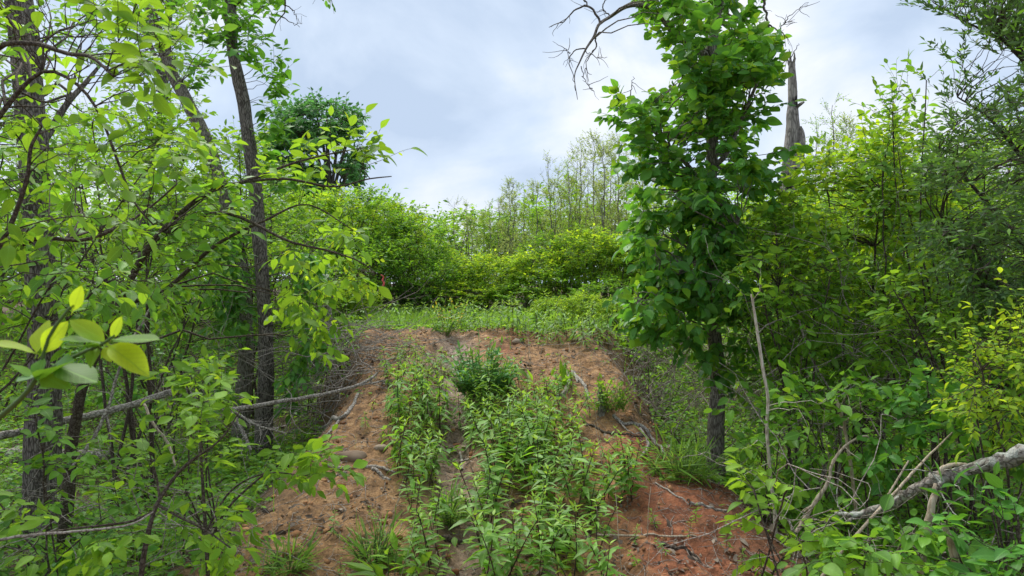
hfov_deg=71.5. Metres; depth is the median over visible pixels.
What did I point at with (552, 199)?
sapling
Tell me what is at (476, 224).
thicket bush
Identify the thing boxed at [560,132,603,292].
sapling
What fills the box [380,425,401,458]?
weed plant
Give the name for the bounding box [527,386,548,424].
weed plant
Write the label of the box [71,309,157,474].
leaning stick
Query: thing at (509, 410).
weed plant
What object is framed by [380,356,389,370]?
weed plant
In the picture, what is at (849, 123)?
sapling
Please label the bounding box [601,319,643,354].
bushy weed
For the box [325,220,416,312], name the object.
thicket bush
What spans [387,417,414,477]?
weed plant
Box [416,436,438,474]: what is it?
weed plant
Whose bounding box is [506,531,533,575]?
weed plant
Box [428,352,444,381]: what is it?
weed plant
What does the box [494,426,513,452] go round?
weed plant
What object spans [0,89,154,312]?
understory tree
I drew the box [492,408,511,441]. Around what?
weed plant
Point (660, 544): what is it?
weed plant
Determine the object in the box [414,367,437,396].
weed plant
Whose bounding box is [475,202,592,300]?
thicket bush
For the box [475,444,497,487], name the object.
weed plant
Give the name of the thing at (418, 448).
weed plant
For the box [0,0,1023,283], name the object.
sky
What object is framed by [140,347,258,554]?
young sapling
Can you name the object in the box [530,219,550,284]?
sapling
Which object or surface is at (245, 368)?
vine wrapped tree
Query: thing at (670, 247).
thicket bush
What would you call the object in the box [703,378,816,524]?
shrub
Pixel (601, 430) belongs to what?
fallen twig
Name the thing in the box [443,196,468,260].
sapling
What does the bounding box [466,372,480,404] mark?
weed plant
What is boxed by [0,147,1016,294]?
woods
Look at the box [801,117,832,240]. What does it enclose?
sapling
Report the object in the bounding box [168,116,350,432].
tree
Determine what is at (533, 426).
weed plant
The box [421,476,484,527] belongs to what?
grass tuft
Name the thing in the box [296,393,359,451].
fallen branch
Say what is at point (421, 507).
weed plant
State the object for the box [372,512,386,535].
weed plant
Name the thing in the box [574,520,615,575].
weed plant
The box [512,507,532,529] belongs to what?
weed plant
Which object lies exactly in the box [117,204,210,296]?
thicket bush
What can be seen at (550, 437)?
weed plant
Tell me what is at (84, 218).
thicket bush
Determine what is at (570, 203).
sapling
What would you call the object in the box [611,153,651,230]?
sapling
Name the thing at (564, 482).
weed plant
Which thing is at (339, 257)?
thicket bush
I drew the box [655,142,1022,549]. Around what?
brush tangle
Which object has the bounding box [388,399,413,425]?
weed plant
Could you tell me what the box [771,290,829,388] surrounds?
bare cane
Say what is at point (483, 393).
weed plant
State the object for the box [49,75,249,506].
leafy shrub
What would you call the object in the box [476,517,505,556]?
weed plant
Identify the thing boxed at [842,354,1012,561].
shrub
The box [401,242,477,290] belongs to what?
thicket bush
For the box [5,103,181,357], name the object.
understory tree
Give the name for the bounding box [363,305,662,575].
dead stalks
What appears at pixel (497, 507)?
weed plant
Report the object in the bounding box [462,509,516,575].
weed plant
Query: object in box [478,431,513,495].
weed plant
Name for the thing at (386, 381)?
weed plant
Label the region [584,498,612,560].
weed plant
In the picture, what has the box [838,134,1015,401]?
understory tree
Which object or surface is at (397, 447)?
weed plant
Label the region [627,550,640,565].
weed plant
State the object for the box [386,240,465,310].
thicket bush
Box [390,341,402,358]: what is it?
weed plant
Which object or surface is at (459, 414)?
weed plant
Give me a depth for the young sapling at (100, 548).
2.98 m
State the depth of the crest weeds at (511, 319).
9.34 m
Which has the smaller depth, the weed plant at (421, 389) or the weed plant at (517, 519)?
the weed plant at (517, 519)
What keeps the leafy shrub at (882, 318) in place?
on the ground at (374, 485)
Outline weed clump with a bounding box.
[574,373,640,416]
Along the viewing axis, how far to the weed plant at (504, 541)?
4.26 m
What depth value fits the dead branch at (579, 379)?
6.89 m
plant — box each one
[328,510,339,535]
[338,557,344,573]
[358,413,369,428]
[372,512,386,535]
[378,345,393,379]
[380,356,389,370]
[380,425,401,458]
[381,369,409,417]
[381,388,392,420]
[383,367,395,386]
[384,381,403,422]
[384,416,415,470]
[385,371,415,425]
[387,365,411,400]
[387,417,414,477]
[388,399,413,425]
[388,423,407,449]
[389,389,408,429]
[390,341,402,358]
[390,435,419,487]
[393,357,403,374]
[395,346,406,364]
[395,362,408,383]
[396,384,423,429]
[396,455,427,506]
[396,479,432,538]
[398,551,416,573]
[399,481,415,518]
[399,534,431,575]
[400,433,416,466]
[401,451,427,479]
[402,355,416,376]
[402,519,427,551]
[403,330,414,353]
[403,355,432,393]
[403,508,443,573]
[404,420,418,446]
[405,523,423,546]
[407,349,421,376]
[407,383,436,422]
[407,413,433,455]
[407,433,427,460]
[408,362,427,392]
[410,334,421,357]
[410,506,439,564]
[411,369,431,420]
[411,372,437,410]
[411,409,426,440]
[411,449,435,484]
[412,435,431,467]
[412,489,428,524]
[413,385,439,431]
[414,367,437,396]
[416,400,434,428]
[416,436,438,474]
[419,345,443,377]
[419,430,447,471]
[420,511,447,560]
[421,382,437,420]
[421,429,445,481]
[422,409,441,432]
[422,433,451,487]
[423,464,440,485]
[423,486,451,539]
[423,557,450,575]
[424,419,443,462]
[425,422,438,440]
[427,377,452,437]
[427,479,453,533]
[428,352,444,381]
[430,367,456,404]
[430,490,450,518]
[432,298,467,328]
[432,365,443,386]
[435,382,457,422]
[436,347,446,372]
[436,395,456,434]
[437,544,453,575]
[442,352,450,374]
[449,393,470,429]
[449,461,484,516]
[449,489,493,559]
[458,476,500,543]
[459,396,475,432]
[461,408,484,451]
[462,388,477,421]
[462,390,477,413]
[462,398,497,458]
[462,410,483,444]
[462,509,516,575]
[462,518,494,573]
[465,506,510,575]
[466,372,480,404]
[470,433,513,519]
[471,464,505,525]
[472,373,486,404]
[472,416,493,449]
[472,471,488,508]
[474,363,501,407]
[475,394,485,414]
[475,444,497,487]
[476,448,502,483]
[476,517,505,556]
[477,383,488,404]
[477,459,515,525]
[477,469,495,522]
[478,397,498,445]
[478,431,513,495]
[480,401,503,456]
[481,385,491,406]
[481,394,493,422]
[483,409,513,457]
[485,395,504,440]
[488,511,528,571]
[489,397,504,419]
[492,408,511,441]
[493,385,505,412]
[493,466,524,513]
[494,393,520,436]
[494,419,516,462]
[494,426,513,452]
[496,407,510,439]
[496,422,517,473]
[496,511,544,575]
[496,533,523,575]
[498,389,524,432]
[498,405,517,453]
[499,364,520,396]
[500,512,521,549]
[501,380,516,403]
[501,457,522,496]
[502,385,520,413]
[505,433,528,486]
[505,439,518,460]
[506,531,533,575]
[508,440,532,478]
[509,388,532,447]
[509,495,534,553]
[510,357,524,397]
[512,420,536,451]
[512,423,532,465]
[512,424,536,457]
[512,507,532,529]
[513,391,537,430]
[513,402,548,459]
[513,427,533,473]
[514,461,535,495]
[516,410,535,441]
[516,450,534,474]
[517,434,555,497]
[518,384,535,427]
[519,491,554,570]
[521,412,541,453]
[523,463,558,531]
[523,519,539,540]
[525,382,546,413]
[525,401,553,448]
[526,447,541,480]
[526,464,562,509]
[526,529,556,575]
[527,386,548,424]
[527,483,557,548]
[528,408,559,461]
[528,413,549,454]
[528,535,548,561]
[531,440,552,486]
[531,465,561,526]
[531,495,569,536]
[531,518,569,574]
[532,432,556,469]
[532,433,570,499]
[532,470,554,512]
[534,389,550,428]
[534,402,555,442]
[535,379,553,399]
[536,377,556,413]
[536,406,556,448]
[537,370,547,389]
[538,491,554,526]
[539,443,553,477]
[539,520,570,575]
[540,445,570,502]
[542,396,561,436]
[543,416,568,453]
[546,496,568,557]
[546,503,581,555]
[548,369,562,394]
[548,388,568,420]
[548,396,566,432]
[548,426,563,463]
[551,494,582,535]
[551,509,585,557]
[551,521,578,558]
[552,456,579,511]
[553,375,566,406]
[554,416,583,458]
[555,555,571,575]
[556,401,577,434]
[556,428,578,486]
[556,434,583,475]
[556,454,583,500]
[558,405,582,453]
[558,534,575,568]
[560,500,591,575]
[561,356,572,383]
[562,392,593,431]
[562,454,591,503]
[564,441,609,518]
[564,543,585,572]
[565,365,577,395]
[567,418,597,483]
[567,460,594,512]
[568,388,580,407]
[569,443,585,473]
[573,460,600,486]
[573,466,595,496]
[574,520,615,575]
[578,475,609,533]
[579,464,622,524]
[582,388,593,408]
[583,395,592,415]
[583,440,597,458]
[584,471,612,504]
[584,494,606,549]
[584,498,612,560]
[586,442,597,466]
[587,537,626,575]
[591,451,621,500]
[594,494,626,548]
[594,549,612,575]
[595,453,621,496]
[597,439,610,467]
[604,438,623,461]
[607,447,647,501]
[609,426,624,450]
[610,429,637,491]
[610,450,629,496]
[611,439,639,487]
[615,447,642,503]
[620,449,644,497]
[621,437,653,489]
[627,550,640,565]
[630,523,640,546]
[647,508,661,527]
[655,539,669,555]
[691,503,701,522]
[720,520,735,547]
[737,548,746,563]
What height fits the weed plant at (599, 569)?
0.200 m
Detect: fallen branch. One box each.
[0,353,409,460]
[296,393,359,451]
[328,464,395,482]
[612,414,666,457]
[834,444,1023,525]
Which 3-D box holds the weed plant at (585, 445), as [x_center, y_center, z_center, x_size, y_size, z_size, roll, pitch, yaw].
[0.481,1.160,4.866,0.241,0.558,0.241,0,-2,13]
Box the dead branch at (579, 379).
[556,370,589,397]
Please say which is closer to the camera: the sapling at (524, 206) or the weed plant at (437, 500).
the weed plant at (437, 500)
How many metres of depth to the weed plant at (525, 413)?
5.56 m
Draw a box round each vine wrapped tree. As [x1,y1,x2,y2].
[71,0,278,446]
[190,0,339,463]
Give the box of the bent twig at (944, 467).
[937,462,966,474]
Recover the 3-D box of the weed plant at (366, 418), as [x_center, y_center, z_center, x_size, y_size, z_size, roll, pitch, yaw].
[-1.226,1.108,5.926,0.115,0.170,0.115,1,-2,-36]
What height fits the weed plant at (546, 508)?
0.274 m
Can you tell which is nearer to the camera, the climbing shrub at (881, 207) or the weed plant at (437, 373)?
the climbing shrub at (881, 207)
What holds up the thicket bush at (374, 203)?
on the ground at (374, 485)
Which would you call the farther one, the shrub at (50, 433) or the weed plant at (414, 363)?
the weed plant at (414, 363)
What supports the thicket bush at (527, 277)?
on the ground at (374, 485)
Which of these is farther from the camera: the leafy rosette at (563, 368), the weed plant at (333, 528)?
the leafy rosette at (563, 368)
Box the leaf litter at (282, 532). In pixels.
[0,324,1023,575]
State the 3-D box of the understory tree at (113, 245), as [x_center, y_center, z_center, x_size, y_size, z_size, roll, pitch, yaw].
[-6.111,-0.961,13.065,2.663,4.442,4.301,1,-2,-23]
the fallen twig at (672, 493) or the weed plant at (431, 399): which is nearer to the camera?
the fallen twig at (672, 493)
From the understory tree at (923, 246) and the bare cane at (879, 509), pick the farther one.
the understory tree at (923, 246)
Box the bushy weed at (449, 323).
[426,304,464,335]
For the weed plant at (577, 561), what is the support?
on the ground at (374, 485)
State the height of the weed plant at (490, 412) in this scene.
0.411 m
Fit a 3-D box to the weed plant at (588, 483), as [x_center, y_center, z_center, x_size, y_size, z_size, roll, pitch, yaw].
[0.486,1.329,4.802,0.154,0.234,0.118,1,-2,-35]
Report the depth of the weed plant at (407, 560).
3.96 m
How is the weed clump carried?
on the ground at (374, 485)
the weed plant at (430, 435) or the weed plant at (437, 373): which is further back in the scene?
the weed plant at (437, 373)
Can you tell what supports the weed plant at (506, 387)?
on the ground at (374, 485)
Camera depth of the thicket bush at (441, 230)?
15.15 m
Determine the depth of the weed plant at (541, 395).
5.92 m
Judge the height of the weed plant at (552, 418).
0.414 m
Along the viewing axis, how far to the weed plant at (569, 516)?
4.24 m
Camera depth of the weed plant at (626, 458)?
4.92 m
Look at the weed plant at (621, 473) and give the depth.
4.89 m
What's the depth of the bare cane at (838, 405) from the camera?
4.39 m
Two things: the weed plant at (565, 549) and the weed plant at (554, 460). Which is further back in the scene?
the weed plant at (554, 460)
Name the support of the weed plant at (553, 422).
on the ground at (374, 485)
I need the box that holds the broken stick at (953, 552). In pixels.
[941,522,960,575]
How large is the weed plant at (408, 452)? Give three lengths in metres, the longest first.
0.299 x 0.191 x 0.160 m
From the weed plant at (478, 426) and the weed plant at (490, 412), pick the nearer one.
the weed plant at (478, 426)
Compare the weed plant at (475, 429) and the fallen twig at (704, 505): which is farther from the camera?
the weed plant at (475, 429)
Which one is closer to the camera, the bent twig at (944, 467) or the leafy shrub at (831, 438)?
the bent twig at (944, 467)
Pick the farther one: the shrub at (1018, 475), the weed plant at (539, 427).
the weed plant at (539, 427)
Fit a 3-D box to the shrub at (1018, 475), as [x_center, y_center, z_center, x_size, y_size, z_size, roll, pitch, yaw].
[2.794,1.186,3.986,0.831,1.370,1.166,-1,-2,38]
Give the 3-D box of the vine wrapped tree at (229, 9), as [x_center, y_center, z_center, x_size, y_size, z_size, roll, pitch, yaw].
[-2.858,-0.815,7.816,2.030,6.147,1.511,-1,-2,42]
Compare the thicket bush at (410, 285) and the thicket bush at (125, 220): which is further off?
the thicket bush at (125, 220)
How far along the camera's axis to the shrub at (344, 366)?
8.21 m
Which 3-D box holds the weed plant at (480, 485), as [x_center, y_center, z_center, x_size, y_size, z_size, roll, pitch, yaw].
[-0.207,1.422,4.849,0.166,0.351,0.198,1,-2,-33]
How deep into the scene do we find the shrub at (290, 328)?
8.92 m
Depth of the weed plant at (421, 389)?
6.31 m
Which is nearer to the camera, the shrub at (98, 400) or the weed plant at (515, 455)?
the weed plant at (515, 455)
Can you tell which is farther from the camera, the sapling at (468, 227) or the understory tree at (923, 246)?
the sapling at (468, 227)
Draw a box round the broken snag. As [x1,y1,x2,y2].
[779,50,805,271]
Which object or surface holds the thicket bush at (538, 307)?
on the ground at (374, 485)
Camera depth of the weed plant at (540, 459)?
5.31 m
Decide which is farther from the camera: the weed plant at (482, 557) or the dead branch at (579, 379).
the dead branch at (579, 379)
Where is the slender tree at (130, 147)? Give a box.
[75,0,224,377]
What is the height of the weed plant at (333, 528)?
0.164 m
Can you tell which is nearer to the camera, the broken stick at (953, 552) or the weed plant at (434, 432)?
the broken stick at (953, 552)
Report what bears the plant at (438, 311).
on the ground at (374, 485)
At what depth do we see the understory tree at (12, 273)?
12.78 m
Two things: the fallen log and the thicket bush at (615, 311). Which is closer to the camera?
the fallen log
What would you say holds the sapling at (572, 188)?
on the ground at (374, 485)
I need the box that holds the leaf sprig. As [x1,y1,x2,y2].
[0,286,159,419]
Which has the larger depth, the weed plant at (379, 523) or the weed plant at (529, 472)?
the weed plant at (529, 472)
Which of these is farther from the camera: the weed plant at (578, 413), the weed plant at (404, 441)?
the weed plant at (578, 413)
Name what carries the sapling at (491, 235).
on the ground at (374, 485)
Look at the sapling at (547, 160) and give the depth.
17.59 m
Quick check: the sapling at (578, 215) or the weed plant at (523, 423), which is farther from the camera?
the sapling at (578, 215)
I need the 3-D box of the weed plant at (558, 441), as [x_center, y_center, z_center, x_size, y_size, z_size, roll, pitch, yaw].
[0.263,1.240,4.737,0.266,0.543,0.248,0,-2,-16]
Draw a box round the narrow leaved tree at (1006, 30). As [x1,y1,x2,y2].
[875,0,1023,359]
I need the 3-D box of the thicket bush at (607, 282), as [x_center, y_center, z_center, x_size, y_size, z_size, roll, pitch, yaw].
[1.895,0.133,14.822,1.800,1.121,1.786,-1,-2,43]
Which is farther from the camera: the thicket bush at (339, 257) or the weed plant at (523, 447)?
the thicket bush at (339, 257)
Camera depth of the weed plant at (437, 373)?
7.15 m
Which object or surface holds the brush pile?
on the ground at (374, 485)
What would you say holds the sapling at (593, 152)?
on the ground at (374, 485)
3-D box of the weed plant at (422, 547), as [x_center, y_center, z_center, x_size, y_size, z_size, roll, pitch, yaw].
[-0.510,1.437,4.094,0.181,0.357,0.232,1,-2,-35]
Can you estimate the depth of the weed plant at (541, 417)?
5.70 m
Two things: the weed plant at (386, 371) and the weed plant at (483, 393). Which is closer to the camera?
the weed plant at (483, 393)
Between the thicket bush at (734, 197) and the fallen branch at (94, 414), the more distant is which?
the thicket bush at (734, 197)
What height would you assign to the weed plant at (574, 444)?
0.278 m
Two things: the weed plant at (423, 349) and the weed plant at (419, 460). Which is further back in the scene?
the weed plant at (423, 349)
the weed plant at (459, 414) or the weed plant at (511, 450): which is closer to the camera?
the weed plant at (511, 450)
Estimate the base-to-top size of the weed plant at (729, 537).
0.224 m
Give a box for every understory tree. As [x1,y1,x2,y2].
[0,81,99,329]
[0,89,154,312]
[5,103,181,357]
[105,131,245,341]
[199,157,335,333]
[705,199,850,392]
[760,168,919,400]
[802,172,1023,311]
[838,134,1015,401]
[915,101,1023,417]
[971,124,1023,279]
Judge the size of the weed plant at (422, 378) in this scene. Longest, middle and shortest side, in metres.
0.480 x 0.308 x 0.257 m
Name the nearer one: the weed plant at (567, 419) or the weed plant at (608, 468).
the weed plant at (608, 468)
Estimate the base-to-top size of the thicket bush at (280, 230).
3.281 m
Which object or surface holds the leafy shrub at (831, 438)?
on the ground at (374, 485)
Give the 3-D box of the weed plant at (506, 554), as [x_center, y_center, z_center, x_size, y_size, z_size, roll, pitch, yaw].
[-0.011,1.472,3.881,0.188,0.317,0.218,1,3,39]
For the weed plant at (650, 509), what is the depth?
4.44 m
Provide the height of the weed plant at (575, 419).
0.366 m
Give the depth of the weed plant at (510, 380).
6.61 m
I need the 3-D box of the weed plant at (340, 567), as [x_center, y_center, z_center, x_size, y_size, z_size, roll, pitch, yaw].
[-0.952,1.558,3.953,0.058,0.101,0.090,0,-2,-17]
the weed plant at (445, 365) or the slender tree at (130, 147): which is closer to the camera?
the weed plant at (445, 365)
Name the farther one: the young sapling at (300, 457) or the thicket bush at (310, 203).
the thicket bush at (310, 203)
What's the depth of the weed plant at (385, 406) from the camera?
6.09 m
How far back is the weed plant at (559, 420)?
5.96 m
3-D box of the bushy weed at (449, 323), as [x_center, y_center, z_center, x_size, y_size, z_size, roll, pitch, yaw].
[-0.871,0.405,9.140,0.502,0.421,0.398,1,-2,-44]
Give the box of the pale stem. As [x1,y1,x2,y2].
[723,261,860,536]
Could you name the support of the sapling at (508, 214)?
on the ground at (374, 485)
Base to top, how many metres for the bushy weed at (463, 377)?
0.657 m
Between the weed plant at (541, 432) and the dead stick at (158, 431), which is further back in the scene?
the weed plant at (541, 432)
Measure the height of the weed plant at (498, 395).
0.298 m
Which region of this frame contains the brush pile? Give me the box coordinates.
[187,249,466,469]
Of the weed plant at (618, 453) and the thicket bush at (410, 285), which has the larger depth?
the thicket bush at (410, 285)
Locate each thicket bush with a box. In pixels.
[4,244,81,300]
[9,191,130,295]
[57,212,176,283]
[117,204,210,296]
[154,176,282,272]
[243,192,324,306]
[250,190,360,304]
[281,180,389,272]
[282,236,374,311]
[293,181,420,277]
[317,276,367,316]
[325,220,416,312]
[340,196,443,296]
[340,289,385,322]
[348,193,437,303]
[360,205,466,311]
[363,256,434,310]
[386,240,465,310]
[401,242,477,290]
[402,231,461,280]
[404,207,522,267]
[414,250,489,310]
[418,278,499,313]
[435,249,526,308]
[468,262,540,306]
[472,278,550,312]
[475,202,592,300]
[475,250,535,296]
[493,245,576,305]
[511,226,612,302]
[519,213,613,298]
[524,264,603,307]
[527,296,571,319]
[541,222,630,299]
[554,193,669,297]
[559,290,608,327]
[561,268,637,309]
[570,233,640,298]
[586,232,675,296]
[597,298,625,329]
[616,244,685,274]
[624,190,758,288]
[646,230,695,271]
[723,180,849,251]
[740,205,768,283]
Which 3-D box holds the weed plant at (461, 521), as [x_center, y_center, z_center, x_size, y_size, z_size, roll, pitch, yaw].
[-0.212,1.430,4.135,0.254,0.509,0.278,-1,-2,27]
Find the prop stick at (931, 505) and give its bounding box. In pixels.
[917,483,937,574]
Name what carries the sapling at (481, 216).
on the ground at (374, 485)
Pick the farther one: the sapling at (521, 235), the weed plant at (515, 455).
the sapling at (521, 235)
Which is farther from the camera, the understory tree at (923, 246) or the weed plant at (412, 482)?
the understory tree at (923, 246)
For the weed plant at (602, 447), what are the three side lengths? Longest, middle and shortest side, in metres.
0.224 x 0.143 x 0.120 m
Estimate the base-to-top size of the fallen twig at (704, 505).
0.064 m
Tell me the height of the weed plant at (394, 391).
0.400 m
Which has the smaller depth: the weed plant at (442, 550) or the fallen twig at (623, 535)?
the weed plant at (442, 550)
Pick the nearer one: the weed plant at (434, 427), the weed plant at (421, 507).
the weed plant at (421, 507)
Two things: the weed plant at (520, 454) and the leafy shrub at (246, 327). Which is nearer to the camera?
the weed plant at (520, 454)
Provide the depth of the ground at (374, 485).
5.22 m
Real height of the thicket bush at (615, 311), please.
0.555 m
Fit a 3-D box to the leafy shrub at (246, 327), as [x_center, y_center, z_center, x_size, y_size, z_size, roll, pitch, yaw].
[-4.430,0.641,8.609,3.450,2.652,2.399,0,-2,0]
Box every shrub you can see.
[0,0,258,335]
[0,116,267,420]
[0,371,157,575]
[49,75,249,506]
[56,103,425,560]
[58,238,259,442]
[64,326,240,476]
[145,472,241,575]
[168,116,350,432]
[269,273,373,423]
[296,315,369,408]
[612,321,706,425]
[659,406,752,471]
[701,272,935,513]
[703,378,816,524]
[707,188,872,512]
[716,453,868,575]
[719,248,990,486]
[734,93,974,483]
[757,360,921,560]
[777,494,991,575]
[836,48,974,502]
[840,233,1023,538]
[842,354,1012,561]
[906,459,1023,575]
[907,267,1023,572]
[921,380,1023,574]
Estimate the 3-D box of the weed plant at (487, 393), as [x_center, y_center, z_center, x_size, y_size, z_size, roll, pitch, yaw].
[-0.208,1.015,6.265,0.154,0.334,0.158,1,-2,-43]
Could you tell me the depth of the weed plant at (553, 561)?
3.81 m
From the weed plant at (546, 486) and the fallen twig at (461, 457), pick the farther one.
the fallen twig at (461, 457)
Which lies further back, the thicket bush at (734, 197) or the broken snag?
the thicket bush at (734, 197)
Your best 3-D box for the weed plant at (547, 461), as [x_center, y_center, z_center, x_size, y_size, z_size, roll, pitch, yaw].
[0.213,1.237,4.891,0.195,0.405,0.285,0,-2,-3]
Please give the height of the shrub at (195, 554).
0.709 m
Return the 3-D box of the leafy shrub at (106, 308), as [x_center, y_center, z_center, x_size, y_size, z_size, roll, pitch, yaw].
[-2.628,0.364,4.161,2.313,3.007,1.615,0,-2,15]
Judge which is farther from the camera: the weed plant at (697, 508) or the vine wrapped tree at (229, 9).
the vine wrapped tree at (229, 9)
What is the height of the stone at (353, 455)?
0.109 m
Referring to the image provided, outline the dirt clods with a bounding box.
[186,328,791,575]
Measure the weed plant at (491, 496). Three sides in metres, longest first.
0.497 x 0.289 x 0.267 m
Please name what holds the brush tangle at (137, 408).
on the ground at (374, 485)
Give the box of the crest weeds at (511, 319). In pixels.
[354,290,628,347]
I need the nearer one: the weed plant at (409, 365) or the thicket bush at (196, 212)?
the weed plant at (409, 365)
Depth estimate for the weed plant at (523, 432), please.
5.46 m
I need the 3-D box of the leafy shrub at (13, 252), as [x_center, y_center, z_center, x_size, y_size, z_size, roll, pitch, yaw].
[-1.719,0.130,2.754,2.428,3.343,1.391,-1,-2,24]
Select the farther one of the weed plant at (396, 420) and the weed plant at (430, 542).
the weed plant at (396, 420)
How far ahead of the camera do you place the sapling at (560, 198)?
21.90 m
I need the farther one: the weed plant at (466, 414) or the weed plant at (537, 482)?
the weed plant at (466, 414)
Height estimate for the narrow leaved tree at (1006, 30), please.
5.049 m
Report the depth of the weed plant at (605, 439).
5.42 m
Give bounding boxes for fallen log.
[0,447,110,464]
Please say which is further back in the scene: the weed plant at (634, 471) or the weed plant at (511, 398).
the weed plant at (511, 398)
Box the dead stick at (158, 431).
[143,403,175,465]
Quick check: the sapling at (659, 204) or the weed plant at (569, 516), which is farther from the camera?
the sapling at (659, 204)
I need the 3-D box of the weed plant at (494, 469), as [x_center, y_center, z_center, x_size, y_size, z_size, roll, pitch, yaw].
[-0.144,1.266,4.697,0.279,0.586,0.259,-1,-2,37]
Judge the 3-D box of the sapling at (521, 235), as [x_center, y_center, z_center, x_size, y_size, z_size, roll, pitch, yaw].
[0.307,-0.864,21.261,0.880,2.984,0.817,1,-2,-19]
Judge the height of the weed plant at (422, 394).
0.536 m
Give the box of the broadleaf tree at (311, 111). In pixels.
[260,87,374,209]
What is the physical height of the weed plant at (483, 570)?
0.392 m
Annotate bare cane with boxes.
[0,512,153,540]
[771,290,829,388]
[787,520,808,570]
[791,435,870,532]
[820,432,952,575]
[831,385,876,511]
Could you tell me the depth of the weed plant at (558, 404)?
6.03 m
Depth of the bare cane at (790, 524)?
3.76 m
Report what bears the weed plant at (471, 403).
on the ground at (374, 485)
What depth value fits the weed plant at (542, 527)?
4.20 m
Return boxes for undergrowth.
[0,309,1023,575]
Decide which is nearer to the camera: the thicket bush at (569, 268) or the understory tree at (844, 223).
the understory tree at (844, 223)
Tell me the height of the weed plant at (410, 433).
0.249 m
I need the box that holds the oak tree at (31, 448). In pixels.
[0,0,135,543]
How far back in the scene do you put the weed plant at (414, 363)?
6.73 m
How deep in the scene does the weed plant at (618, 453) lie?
4.90 m
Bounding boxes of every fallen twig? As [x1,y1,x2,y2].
[459,452,473,469]
[583,421,642,436]
[597,533,696,536]
[655,482,688,504]
[661,541,700,561]
[690,501,726,511]
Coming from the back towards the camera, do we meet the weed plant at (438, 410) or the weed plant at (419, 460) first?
the weed plant at (438, 410)
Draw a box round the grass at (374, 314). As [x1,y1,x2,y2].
[0,296,1023,575]
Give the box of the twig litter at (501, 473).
[76,326,1010,575]
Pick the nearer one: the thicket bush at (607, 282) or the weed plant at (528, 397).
the weed plant at (528, 397)
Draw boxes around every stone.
[339,450,366,461]
[374,444,387,450]
[442,534,463,544]
[512,338,522,343]
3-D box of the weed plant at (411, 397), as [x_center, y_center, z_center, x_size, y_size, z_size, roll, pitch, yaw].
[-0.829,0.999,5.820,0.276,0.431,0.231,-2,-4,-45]
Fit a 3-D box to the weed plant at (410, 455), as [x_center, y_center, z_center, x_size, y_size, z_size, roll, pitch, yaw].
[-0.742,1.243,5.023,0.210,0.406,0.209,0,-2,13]
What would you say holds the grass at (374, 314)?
on the ground at (374, 485)
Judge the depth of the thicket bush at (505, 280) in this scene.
28.55 m
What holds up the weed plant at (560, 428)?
on the ground at (374, 485)
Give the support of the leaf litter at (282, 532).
on the ground at (374, 485)
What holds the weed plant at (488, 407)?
on the ground at (374, 485)
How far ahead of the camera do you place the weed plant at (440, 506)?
4.63 m
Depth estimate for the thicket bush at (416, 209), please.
24.32 m
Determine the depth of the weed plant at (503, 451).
5.33 m
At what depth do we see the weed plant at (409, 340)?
7.92 m
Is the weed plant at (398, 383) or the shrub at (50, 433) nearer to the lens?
the shrub at (50, 433)
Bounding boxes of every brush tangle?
[0,394,336,575]
[65,293,308,493]
[339,221,499,313]
[536,276,876,466]
[637,363,1023,575]
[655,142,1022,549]
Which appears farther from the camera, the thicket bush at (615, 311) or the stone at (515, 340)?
the thicket bush at (615, 311)
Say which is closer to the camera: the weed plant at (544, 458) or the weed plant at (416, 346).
the weed plant at (544, 458)
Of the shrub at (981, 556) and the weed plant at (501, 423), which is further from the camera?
the weed plant at (501, 423)
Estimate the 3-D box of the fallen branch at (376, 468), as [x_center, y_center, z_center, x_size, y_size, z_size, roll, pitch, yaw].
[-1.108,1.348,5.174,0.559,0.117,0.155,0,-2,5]
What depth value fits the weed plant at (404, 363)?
6.82 m
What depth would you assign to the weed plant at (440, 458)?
5.19 m
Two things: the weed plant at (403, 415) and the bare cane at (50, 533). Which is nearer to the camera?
the bare cane at (50, 533)
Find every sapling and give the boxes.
[0,375,260,575]
[136,345,367,575]
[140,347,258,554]
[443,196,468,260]
[456,199,476,258]
[456,214,481,260]
[469,208,496,301]
[470,227,487,265]
[474,199,506,302]
[484,192,514,284]
[491,176,528,299]
[492,199,518,257]
[494,189,524,302]
[509,183,540,281]
[513,215,532,296]
[518,177,550,298]
[523,200,548,285]
[530,176,574,299]
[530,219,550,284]
[531,149,571,297]
[545,161,573,259]
[547,154,592,296]
[551,175,589,284]
[558,148,591,254]
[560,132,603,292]
[566,161,598,295]
[567,128,620,281]
[570,201,591,277]
[581,138,629,298]
[586,165,618,297]
[590,149,630,290]
[591,131,635,288]
[599,168,634,290]
[605,158,631,285]
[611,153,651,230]
[622,155,665,231]
[647,156,670,235]
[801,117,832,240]
[805,93,859,242]
[822,111,867,232]
[836,129,886,232]
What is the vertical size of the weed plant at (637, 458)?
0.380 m
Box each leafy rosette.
[343,528,431,575]
[518,359,578,389]
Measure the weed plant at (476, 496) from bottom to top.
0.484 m
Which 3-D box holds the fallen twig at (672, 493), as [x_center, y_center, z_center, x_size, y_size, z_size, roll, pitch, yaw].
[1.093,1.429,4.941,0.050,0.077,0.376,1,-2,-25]
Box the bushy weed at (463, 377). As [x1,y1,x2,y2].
[440,330,522,399]
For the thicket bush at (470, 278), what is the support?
on the ground at (374, 485)
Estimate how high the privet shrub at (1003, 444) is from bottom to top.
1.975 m
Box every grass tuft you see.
[242,524,330,575]
[328,506,408,573]
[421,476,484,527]
[620,420,740,488]
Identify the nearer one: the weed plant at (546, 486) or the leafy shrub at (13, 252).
the leafy shrub at (13, 252)
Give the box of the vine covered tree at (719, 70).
[546,0,819,482]
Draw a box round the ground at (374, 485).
[0,283,1023,575]

